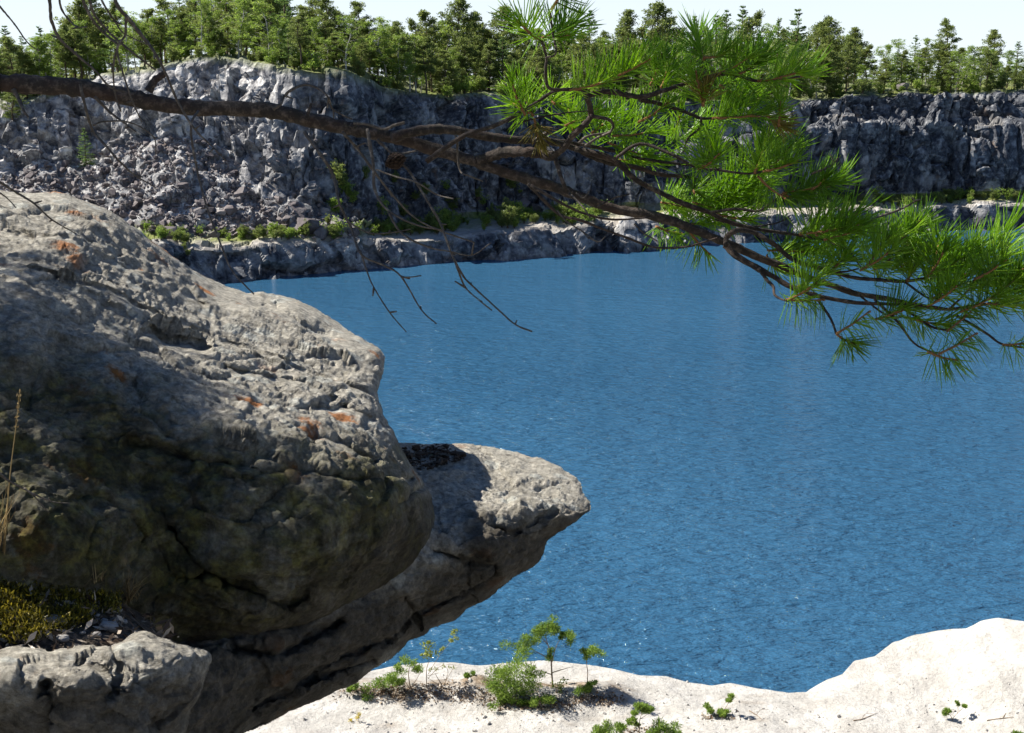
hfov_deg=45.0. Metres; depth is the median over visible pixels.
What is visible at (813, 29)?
pine tree
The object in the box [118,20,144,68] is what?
birch tree
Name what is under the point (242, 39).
pine tree
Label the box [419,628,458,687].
birch tree
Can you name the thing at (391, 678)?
shrub
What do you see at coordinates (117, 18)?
pine tree
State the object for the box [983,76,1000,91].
shrub
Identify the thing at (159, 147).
boulder
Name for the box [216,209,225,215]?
boulder
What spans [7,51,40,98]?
pine tree
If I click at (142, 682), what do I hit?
rock block
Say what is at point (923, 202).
shrub
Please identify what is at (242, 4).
birch tree
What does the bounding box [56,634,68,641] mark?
pebble
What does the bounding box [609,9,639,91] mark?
pine tree
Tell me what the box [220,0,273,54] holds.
pine tree
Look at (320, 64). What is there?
shrub
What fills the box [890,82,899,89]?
shrub
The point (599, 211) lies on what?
shrub
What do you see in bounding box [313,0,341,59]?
pine tree
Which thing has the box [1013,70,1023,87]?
pine tree
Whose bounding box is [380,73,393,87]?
shrub
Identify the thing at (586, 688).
shrub
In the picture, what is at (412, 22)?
pine tree
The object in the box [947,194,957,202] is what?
shrub
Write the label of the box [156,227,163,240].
shrub
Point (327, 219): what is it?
shrub
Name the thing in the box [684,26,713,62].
birch tree
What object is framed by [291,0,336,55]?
pine tree
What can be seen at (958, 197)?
shrub
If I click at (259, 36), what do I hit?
pine tree
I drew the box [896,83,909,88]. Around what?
boulder
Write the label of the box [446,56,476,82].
pine tree
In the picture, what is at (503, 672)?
shrub
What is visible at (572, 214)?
shrub
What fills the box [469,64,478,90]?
birch tree
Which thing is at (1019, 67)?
pine tree
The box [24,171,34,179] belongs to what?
boulder
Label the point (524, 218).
shrub
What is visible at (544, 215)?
shrub
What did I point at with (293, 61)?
shrub
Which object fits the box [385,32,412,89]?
birch tree
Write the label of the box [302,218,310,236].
shrub
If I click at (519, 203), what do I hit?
shrub
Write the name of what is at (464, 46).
pine tree
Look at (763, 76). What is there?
pine tree
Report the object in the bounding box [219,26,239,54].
pine tree
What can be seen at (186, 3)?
pine tree
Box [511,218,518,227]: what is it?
shrub
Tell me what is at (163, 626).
grass
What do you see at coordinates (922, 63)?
birch tree
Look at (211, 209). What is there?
boulder
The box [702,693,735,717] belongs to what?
small plant
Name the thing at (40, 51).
birch tree
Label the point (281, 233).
shrub
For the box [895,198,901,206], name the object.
shrub
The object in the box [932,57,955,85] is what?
pine tree
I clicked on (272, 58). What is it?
shrub
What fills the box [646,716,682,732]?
shrub
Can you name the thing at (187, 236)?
shrub
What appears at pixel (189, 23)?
birch tree
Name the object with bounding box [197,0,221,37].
pine tree
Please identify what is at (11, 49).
pine tree
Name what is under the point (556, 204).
shrub
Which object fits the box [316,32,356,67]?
pine tree
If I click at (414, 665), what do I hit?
shrub
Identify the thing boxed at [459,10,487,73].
pine tree
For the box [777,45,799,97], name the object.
birch tree
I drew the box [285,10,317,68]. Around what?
pine tree
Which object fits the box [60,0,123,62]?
pine tree
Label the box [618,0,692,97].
pine tree
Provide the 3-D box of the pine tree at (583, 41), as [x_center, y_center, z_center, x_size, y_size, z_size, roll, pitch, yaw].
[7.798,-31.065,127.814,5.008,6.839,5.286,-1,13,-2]
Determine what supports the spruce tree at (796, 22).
on the plateau
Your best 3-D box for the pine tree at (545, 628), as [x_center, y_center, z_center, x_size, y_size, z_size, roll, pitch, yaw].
[0.569,6.372,27.488,1.740,1.776,0.909,-2,13,-8]
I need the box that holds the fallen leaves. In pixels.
[332,679,741,732]
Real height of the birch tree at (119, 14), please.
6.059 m
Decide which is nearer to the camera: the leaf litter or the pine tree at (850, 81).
the leaf litter
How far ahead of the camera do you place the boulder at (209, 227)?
98.10 m
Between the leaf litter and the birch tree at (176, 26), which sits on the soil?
the leaf litter
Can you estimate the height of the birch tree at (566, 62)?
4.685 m
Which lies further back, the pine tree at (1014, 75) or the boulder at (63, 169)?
the pine tree at (1014, 75)
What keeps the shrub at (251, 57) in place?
on the plateau
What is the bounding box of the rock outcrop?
[0,190,434,641]
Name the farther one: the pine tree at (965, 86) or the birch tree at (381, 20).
the pine tree at (965, 86)
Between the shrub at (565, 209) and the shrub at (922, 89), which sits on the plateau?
the shrub at (922, 89)
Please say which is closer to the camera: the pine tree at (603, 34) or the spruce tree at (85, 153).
the spruce tree at (85, 153)
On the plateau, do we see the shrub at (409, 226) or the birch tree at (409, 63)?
the birch tree at (409, 63)
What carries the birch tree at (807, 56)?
on the plateau
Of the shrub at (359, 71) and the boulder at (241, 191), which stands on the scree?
the boulder at (241, 191)
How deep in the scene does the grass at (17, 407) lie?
2.77 m
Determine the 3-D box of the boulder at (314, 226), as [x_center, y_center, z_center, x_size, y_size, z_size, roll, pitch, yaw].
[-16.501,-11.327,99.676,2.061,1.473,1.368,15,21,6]
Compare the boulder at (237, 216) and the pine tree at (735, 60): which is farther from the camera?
the pine tree at (735, 60)
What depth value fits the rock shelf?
27.21 m
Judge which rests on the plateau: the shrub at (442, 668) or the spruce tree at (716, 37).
the spruce tree at (716, 37)
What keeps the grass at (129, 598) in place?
on the soil
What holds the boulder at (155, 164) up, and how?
on the scree
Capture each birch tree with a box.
[16,35,56,75]
[17,36,53,95]
[31,28,66,76]
[48,42,78,76]
[73,20,92,78]
[79,47,96,78]
[87,52,98,78]
[88,48,109,70]
[100,8,146,70]
[115,22,148,64]
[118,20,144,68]
[136,16,168,66]
[156,8,185,60]
[165,23,189,60]
[182,19,199,54]
[185,0,215,57]
[191,10,228,45]
[200,0,232,52]
[222,0,254,50]
[227,0,262,58]
[234,21,261,51]
[240,0,292,62]
[260,30,277,64]
[267,19,290,50]
[299,17,325,68]
[311,37,342,66]
[329,14,367,68]
[352,20,381,62]
[357,25,396,86]
[375,16,402,75]
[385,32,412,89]
[389,51,417,91]
[401,34,428,92]
[417,72,428,91]
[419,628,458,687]
[436,19,469,84]
[446,49,465,92]
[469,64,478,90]
[485,69,499,90]
[536,54,558,83]
[551,52,574,94]
[552,67,567,84]
[565,64,581,85]
[594,36,627,88]
[605,55,634,91]
[655,42,677,100]
[668,27,688,95]
[674,41,701,97]
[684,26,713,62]
[702,45,727,86]
[715,16,738,60]
[730,17,757,37]
[752,23,786,83]
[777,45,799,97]
[798,51,822,98]
[808,52,839,97]
[856,65,871,80]
[857,58,871,81]
[868,44,902,82]
[869,75,877,88]
[885,38,915,81]
[885,63,901,87]
[908,57,925,81]
[911,38,937,84]
[934,73,942,90]
[940,51,975,91]
[955,57,978,90]
[963,45,984,91]
[967,47,998,91]
[988,61,1001,82]
[998,50,1015,73]
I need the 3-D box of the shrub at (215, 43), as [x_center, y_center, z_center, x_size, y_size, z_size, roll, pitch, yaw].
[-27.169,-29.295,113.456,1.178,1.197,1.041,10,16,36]
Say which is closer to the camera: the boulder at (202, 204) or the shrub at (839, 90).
the boulder at (202, 204)
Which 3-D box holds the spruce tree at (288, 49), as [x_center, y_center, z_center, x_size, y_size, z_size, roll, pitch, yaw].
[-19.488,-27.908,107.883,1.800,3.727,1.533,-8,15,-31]
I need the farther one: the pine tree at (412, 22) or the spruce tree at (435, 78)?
the pine tree at (412, 22)
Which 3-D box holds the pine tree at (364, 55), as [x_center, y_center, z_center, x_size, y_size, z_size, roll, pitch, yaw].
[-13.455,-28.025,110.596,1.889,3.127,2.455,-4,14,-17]
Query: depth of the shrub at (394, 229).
105.01 m
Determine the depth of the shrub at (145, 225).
96.64 m
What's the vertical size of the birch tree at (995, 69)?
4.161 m
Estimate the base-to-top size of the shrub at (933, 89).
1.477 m
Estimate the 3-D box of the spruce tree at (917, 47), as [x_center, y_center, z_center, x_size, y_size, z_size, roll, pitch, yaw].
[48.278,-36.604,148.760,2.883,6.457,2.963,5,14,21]
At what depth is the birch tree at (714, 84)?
130.10 m
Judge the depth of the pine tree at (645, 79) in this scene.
126.13 m
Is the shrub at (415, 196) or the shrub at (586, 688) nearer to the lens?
the shrub at (586, 688)
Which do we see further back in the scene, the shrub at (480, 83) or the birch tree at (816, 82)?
the birch tree at (816, 82)
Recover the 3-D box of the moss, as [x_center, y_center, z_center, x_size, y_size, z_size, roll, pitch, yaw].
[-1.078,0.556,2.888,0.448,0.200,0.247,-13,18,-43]
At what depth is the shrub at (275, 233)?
96.66 m
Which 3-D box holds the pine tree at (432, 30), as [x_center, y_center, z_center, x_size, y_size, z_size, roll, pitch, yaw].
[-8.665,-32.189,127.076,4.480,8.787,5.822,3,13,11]
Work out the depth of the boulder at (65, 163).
106.29 m
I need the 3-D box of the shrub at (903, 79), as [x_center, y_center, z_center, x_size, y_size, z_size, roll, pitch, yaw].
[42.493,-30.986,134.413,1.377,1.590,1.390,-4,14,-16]
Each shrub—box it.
[91,59,107,76]
[141,220,153,230]
[150,58,159,68]
[156,226,172,238]
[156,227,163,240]
[160,224,171,237]
[164,41,180,61]
[165,41,191,60]
[171,230,182,242]
[180,41,195,56]
[181,232,190,242]
[181,241,186,249]
[192,45,204,56]
[194,225,205,233]
[204,37,217,52]
[204,45,216,56]
[210,41,219,52]
[215,48,225,55]
[219,228,227,237]
[228,47,236,55]
[240,223,249,236]
[246,49,255,60]
[249,229,256,239]
[254,50,262,60]
[254,226,263,238]
[255,49,267,60]
[257,224,269,236]
[264,46,283,64]
[266,221,281,234]
[270,229,279,239]
[273,46,286,63]
[278,226,284,238]
[282,228,295,239]
[288,54,298,68]
[292,48,311,65]
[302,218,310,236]
[304,51,322,70]
[317,59,323,68]
[322,60,332,66]
[324,213,330,223]
[325,197,343,213]
[327,222,340,237]
[329,159,348,182]
[332,215,348,236]
[338,168,348,189]
[339,180,355,194]
[345,671,405,700]
[347,191,358,204]
[348,712,360,721]
[349,55,366,75]
[362,166,370,180]
[367,224,379,235]
[371,216,387,232]
[377,196,390,214]
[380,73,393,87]
[382,219,392,234]
[390,70,408,89]
[391,171,399,183]
[392,223,400,234]
[393,654,424,688]
[398,204,408,216]
[400,216,409,232]
[405,223,414,234]
[410,190,420,200]
[416,224,424,233]
[420,183,430,194]
[420,220,429,229]
[424,212,443,229]
[427,663,454,685]
[430,218,438,233]
[434,205,456,221]
[440,85,453,96]
[440,179,450,188]
[441,219,450,230]
[444,196,459,210]
[447,219,460,231]
[449,215,463,227]
[452,77,460,92]
[453,81,461,93]
[455,73,475,93]
[463,670,475,677]
[464,82,477,92]
[473,75,485,90]
[474,78,488,91]
[475,185,483,198]
[478,194,489,205]
[478,212,493,226]
[481,656,546,700]
[486,205,495,218]
[487,695,508,710]
[492,212,502,220]
[494,80,504,94]
[494,197,520,220]
[496,218,505,227]
[497,202,519,227]
[505,178,518,188]
[508,693,556,707]
[509,200,525,215]
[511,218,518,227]
[518,212,529,222]
[529,213,535,223]
[533,213,539,222]
[539,209,553,220]
[544,209,555,219]
[548,676,568,692]
[551,81,562,95]
[551,200,560,210]
[557,201,579,222]
[559,77,573,95]
[560,204,584,223]
[572,679,597,695]
[577,207,594,223]
[591,719,626,732]
[595,208,603,215]
[644,85,656,99]
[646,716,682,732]
[657,189,687,212]
[680,85,691,100]
[791,83,807,96]
[794,87,802,97]
[802,84,818,98]
[826,84,837,97]
[831,76,844,87]
[833,83,845,96]
[853,78,871,93]
[870,185,884,198]
[876,85,885,93]
[879,192,888,204]
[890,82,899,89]
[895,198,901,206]
[898,74,910,83]
[898,84,908,91]
[903,195,913,204]
[913,79,923,91]
[919,83,925,92]
[919,195,927,205]
[928,81,936,93]
[931,191,941,201]
[937,193,948,203]
[943,80,955,91]
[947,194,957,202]
[948,188,958,198]
[955,190,962,199]
[956,186,967,198]
[966,186,974,195]
[966,194,973,203]
[967,77,978,93]
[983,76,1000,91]
[990,189,996,199]
[991,187,1002,199]
[998,71,1010,88]
[1002,187,1013,199]
[1012,191,1019,201]
[1013,80,1021,89]
[1014,75,1023,85]
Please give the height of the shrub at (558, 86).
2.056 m
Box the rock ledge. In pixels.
[175,443,590,732]
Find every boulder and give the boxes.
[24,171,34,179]
[24,178,33,185]
[60,167,66,172]
[61,160,70,166]
[65,183,72,189]
[71,181,78,189]
[71,188,78,194]
[105,158,112,163]
[108,189,115,196]
[128,214,136,218]
[131,184,137,189]
[131,201,138,209]
[132,192,142,197]
[133,196,141,202]
[143,138,149,145]
[143,205,151,209]
[152,162,159,167]
[154,144,163,152]
[158,200,168,206]
[159,219,167,225]
[165,226,177,238]
[168,207,175,212]
[172,158,181,164]
[175,216,181,221]
[177,182,188,189]
[194,207,206,213]
[198,198,208,206]
[205,151,213,156]
[206,207,213,212]
[206,223,212,230]
[208,191,215,196]
[209,230,219,237]
[212,162,219,169]
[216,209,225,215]
[223,205,237,214]
[233,186,247,196]
[234,213,241,219]
[235,196,242,202]
[247,190,254,195]
[276,216,281,222]
[281,215,290,222]
[286,201,305,219]
[287,223,297,232]
[296,207,304,213]
[297,217,319,233]
[314,222,328,239]
[330,216,345,225]
[347,228,359,236]
[516,197,529,210]
[532,203,541,211]
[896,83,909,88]
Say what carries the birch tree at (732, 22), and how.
on the plateau
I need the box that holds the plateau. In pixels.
[0,51,1023,103]
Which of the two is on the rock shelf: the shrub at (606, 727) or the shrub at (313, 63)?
the shrub at (606, 727)
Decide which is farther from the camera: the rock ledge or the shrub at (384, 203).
the shrub at (384, 203)
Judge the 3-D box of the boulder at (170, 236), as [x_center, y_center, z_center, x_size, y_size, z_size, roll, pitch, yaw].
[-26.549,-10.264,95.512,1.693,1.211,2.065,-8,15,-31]
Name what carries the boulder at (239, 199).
on the scree
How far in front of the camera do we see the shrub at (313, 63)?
106.51 m
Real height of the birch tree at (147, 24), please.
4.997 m
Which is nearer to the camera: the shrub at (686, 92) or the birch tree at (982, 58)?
the shrub at (686, 92)
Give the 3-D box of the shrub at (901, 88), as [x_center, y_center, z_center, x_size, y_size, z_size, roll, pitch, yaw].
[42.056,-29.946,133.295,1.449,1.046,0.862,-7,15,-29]
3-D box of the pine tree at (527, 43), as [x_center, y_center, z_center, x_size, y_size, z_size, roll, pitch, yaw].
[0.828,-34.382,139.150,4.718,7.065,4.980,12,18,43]
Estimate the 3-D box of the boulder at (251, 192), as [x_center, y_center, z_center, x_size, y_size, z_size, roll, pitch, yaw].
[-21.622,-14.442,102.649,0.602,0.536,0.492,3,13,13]
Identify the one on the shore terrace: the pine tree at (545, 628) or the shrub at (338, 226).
the shrub at (338, 226)
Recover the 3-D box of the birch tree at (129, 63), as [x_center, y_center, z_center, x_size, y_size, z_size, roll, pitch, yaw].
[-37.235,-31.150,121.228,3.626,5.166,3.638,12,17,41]
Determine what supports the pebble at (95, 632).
on the soil
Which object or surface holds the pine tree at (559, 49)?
on the plateau
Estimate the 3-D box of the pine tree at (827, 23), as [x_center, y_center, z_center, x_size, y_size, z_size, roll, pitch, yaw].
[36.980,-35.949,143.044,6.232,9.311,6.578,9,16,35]
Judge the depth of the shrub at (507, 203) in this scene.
111.60 m
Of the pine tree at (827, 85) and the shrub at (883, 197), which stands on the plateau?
the pine tree at (827, 85)
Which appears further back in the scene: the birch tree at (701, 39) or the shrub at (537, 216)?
the birch tree at (701, 39)
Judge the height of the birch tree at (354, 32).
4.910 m
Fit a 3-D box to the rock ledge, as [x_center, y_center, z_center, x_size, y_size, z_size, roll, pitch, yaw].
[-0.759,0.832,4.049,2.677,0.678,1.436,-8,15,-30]
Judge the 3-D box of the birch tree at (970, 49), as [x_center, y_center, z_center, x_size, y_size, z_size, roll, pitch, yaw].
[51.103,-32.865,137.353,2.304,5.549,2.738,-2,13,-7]
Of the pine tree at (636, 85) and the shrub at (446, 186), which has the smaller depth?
the shrub at (446, 186)
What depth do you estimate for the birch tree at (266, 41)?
109.43 m
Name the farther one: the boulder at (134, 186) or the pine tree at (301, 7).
the pine tree at (301, 7)
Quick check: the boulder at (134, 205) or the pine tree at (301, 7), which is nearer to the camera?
the boulder at (134, 205)
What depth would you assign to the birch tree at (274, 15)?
109.51 m
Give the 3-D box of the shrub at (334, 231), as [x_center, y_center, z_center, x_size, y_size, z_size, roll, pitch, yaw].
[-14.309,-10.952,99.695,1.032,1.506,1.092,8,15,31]
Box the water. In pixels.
[221,228,1023,692]
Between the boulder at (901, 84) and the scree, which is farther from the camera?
the boulder at (901, 84)
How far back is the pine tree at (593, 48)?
124.52 m
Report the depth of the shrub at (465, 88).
119.33 m
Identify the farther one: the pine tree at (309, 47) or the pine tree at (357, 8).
the pine tree at (357, 8)
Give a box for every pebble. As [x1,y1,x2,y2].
[38,614,67,629]
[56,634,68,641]
[91,631,101,637]
[99,621,118,632]
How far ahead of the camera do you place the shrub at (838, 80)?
132.91 m
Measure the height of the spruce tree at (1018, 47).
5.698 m
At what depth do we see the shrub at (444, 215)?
110.09 m
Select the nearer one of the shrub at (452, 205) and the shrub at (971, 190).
the shrub at (452, 205)
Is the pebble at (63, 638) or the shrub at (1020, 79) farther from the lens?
the shrub at (1020, 79)
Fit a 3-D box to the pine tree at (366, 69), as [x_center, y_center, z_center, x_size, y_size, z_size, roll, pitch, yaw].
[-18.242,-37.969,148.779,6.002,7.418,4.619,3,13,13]
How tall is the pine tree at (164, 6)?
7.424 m
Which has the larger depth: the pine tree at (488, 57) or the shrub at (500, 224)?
the pine tree at (488, 57)
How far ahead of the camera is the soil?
2.90 m
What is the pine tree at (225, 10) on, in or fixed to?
on the plateau
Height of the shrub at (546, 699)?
0.478 m
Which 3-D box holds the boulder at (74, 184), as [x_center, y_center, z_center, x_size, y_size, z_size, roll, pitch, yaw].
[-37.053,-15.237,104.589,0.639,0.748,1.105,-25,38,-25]
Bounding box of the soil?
[0,590,175,651]
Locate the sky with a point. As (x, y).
(881, 21)
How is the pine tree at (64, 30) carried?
on the plateau
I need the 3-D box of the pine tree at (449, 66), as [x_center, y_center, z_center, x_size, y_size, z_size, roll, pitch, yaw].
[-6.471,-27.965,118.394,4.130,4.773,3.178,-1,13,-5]
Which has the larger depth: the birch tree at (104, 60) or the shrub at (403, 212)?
the birch tree at (104, 60)
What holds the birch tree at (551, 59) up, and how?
on the plateau
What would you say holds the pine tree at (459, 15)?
on the plateau
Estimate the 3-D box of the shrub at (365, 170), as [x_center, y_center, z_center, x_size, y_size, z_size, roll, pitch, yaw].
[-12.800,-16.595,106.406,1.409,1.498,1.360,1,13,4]
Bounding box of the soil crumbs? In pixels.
[402,443,466,469]
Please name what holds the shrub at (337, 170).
on the quarry cliff
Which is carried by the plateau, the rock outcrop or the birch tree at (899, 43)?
the birch tree at (899, 43)
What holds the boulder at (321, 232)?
on the shore terrace
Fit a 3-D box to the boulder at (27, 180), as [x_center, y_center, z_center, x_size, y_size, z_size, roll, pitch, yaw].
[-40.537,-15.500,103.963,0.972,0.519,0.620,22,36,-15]
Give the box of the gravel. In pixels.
[259,669,1023,732]
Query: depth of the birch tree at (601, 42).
127.81 m
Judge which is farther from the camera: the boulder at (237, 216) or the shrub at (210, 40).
the shrub at (210, 40)
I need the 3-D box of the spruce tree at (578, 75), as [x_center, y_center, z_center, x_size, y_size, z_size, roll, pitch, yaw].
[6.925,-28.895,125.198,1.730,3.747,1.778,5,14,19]
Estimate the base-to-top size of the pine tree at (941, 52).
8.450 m
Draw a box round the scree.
[0,131,359,241]
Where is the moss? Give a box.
[0,574,125,643]
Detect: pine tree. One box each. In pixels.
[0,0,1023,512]
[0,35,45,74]
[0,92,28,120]
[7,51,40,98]
[35,34,69,76]
[51,23,79,77]
[51,26,90,78]
[53,0,106,75]
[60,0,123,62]
[63,29,98,78]
[85,7,123,65]
[104,1,127,70]
[108,52,124,72]
[127,7,163,64]
[131,26,154,66]
[143,0,183,62]
[144,16,172,63]
[168,11,199,58]
[174,0,215,54]
[183,2,204,49]
[188,7,227,53]
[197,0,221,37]
[210,0,235,54]
[213,32,227,49]
[216,2,236,53]
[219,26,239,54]
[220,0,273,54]
[228,20,251,55]
[233,0,297,49]
[249,20,270,49]
[265,2,293,50]
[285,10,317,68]
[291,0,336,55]
[291,5,318,52]
[296,43,310,64]
[304,43,316,61]
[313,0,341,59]
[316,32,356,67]
[318,9,360,61]
[321,27,342,66]
[344,0,377,65]
[348,26,372,71]
[353,36,370,61]
[359,34,377,72]
[370,25,419,85]
[375,20,418,75]
[404,17,423,83]
[409,9,447,87]
[413,35,441,93]
[417,41,447,91]
[424,49,464,95]
[425,0,486,90]
[446,36,487,91]
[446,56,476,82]
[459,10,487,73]
[467,27,501,88]
[472,39,506,90]
[475,3,533,83]
[497,614,576,685]
[499,55,514,80]
[505,60,532,92]
[506,31,538,75]
[517,47,557,96]
[519,28,552,85]
[536,54,555,94]
[538,22,589,86]
[563,33,607,90]
[578,643,606,681]
[584,43,600,83]
[585,30,615,60]
[591,46,621,96]
[606,44,628,88]
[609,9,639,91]
[613,74,635,97]
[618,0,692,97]
[624,26,661,85]
[624,74,639,91]
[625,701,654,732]
[632,45,659,90]
[687,43,714,93]
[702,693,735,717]
[717,40,738,86]
[734,9,767,69]
[747,65,774,94]
[768,27,805,88]
[781,58,813,93]
[782,20,843,87]
[787,31,808,61]
[803,15,855,76]
[806,43,853,96]
[819,75,835,98]
[832,36,862,91]
[839,27,874,83]
[845,70,859,87]
[857,43,880,86]
[868,64,878,83]
[871,57,895,93]
[873,77,888,89]
[892,49,914,80]
[905,68,915,86]
[909,46,936,84]
[923,41,950,81]
[924,75,939,89]
[928,18,962,85]
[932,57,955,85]
[940,62,963,92]
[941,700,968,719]
[948,47,968,89]
[954,69,981,91]
[974,49,1000,86]
[977,29,1006,79]
[1001,65,1015,87]
[1009,70,1021,87]
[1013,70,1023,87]
[1016,56,1023,71]
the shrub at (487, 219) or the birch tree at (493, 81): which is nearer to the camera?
the shrub at (487, 219)
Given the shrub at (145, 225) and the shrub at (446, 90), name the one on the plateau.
the shrub at (446, 90)
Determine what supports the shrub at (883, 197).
on the shore terrace
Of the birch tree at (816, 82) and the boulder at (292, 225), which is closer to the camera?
the boulder at (292, 225)
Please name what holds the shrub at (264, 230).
on the shore terrace
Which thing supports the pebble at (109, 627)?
on the soil
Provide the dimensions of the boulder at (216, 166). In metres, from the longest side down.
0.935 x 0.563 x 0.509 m
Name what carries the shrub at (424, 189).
on the quarry cliff
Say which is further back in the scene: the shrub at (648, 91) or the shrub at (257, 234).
the shrub at (648, 91)
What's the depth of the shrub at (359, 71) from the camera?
109.35 m
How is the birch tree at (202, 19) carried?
on the plateau
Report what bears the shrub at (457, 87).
on the plateau
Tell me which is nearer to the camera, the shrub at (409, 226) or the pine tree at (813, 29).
the shrub at (409, 226)
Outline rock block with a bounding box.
[0,631,211,732]
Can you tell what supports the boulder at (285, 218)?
on the scree
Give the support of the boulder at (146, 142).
on the scree
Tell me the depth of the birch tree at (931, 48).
143.59 m
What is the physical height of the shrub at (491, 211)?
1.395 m
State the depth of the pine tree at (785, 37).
155.81 m
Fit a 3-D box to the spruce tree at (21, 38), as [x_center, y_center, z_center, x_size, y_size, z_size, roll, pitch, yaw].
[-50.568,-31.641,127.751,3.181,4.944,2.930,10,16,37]
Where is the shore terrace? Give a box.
[143,193,1023,282]
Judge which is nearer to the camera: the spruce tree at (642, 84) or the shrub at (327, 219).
the shrub at (327, 219)
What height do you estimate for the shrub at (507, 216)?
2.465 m
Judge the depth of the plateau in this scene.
121.45 m
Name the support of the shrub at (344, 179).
on the quarry cliff
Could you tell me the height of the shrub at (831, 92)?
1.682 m
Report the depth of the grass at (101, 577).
3.00 m
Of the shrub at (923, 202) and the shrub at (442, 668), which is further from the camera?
the shrub at (923, 202)
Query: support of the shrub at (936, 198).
on the shore terrace
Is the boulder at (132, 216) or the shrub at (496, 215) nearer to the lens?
the boulder at (132, 216)
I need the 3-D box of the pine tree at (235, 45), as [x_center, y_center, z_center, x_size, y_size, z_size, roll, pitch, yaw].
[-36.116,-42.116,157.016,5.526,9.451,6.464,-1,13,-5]
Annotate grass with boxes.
[0,481,19,551]
[4,389,20,554]
[85,567,106,585]
[118,568,153,604]
[150,614,173,636]
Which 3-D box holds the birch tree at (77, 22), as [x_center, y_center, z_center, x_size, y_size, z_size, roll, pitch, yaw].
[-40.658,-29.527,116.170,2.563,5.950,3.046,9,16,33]
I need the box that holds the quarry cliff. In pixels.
[0,57,1023,238]
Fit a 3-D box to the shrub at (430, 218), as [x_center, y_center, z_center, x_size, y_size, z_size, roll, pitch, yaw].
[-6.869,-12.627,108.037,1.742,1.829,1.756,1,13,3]
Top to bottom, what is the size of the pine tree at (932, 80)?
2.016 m
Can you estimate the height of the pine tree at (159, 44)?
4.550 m
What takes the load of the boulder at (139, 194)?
on the scree
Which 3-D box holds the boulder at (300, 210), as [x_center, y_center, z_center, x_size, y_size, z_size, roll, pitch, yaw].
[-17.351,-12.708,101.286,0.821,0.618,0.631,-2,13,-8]
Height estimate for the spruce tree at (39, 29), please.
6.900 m
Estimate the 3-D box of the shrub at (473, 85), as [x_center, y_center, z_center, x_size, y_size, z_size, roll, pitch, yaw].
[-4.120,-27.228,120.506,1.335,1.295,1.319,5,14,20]
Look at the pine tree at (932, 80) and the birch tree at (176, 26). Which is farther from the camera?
the pine tree at (932, 80)
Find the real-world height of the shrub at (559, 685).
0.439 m
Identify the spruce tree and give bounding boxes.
[0,25,16,72]
[14,36,27,66]
[32,26,52,71]
[76,128,95,166]
[99,28,125,72]
[163,0,196,63]
[264,0,300,61]
[279,25,296,65]
[369,43,385,85]
[424,51,447,92]
[490,36,513,92]
[570,10,597,87]
[575,64,585,91]
[638,74,644,93]
[685,16,702,91]
[702,15,723,82]
[716,10,732,80]
[731,6,752,83]
[764,18,787,88]
[779,9,814,95]
[887,49,905,87]
[904,35,923,80]
[1007,41,1023,84]
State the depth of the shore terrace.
105.54 m
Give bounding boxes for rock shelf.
[246,618,1023,732]
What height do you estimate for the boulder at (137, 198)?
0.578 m
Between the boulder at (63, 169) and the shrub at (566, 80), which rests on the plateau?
the shrub at (566, 80)
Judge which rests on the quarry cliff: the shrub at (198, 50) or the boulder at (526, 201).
the boulder at (526, 201)
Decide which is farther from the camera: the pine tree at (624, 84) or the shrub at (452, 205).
the pine tree at (624, 84)
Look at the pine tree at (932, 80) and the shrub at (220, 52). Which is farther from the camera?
the pine tree at (932, 80)
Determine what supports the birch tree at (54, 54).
on the plateau
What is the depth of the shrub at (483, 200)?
117.56 m
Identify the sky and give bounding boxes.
[0,0,1023,79]
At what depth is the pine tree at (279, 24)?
136.47 m
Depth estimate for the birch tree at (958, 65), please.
135.16 m
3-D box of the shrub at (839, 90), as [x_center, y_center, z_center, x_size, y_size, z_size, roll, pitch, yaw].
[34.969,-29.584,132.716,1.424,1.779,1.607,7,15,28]
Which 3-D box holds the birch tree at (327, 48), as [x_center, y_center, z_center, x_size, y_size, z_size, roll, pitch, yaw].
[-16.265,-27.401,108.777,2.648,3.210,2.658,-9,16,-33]
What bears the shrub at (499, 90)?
on the plateau
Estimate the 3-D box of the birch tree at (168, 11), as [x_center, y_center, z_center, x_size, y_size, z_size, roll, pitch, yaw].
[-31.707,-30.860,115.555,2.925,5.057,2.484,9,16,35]
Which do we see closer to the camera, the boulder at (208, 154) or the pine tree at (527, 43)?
the boulder at (208, 154)
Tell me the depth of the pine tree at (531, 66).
121.83 m
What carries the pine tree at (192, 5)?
on the plateau
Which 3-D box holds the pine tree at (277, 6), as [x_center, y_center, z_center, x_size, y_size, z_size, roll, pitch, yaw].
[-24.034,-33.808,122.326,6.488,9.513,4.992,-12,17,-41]
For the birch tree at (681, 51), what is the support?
on the plateau
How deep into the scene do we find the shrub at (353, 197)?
105.09 m
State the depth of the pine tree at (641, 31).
133.53 m
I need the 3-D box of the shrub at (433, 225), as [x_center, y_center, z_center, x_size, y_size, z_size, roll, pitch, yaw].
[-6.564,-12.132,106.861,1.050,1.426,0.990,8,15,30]
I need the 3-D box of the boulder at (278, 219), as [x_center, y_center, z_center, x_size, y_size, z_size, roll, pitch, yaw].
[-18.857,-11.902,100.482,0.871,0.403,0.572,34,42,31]
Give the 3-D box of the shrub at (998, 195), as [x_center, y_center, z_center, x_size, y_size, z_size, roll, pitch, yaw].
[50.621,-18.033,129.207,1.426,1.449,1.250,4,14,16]
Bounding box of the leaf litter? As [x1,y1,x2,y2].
[0,579,178,650]
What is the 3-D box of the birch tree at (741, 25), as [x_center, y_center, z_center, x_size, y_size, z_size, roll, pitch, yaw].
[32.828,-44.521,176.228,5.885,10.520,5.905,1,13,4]
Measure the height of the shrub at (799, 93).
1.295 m
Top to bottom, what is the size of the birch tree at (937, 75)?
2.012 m

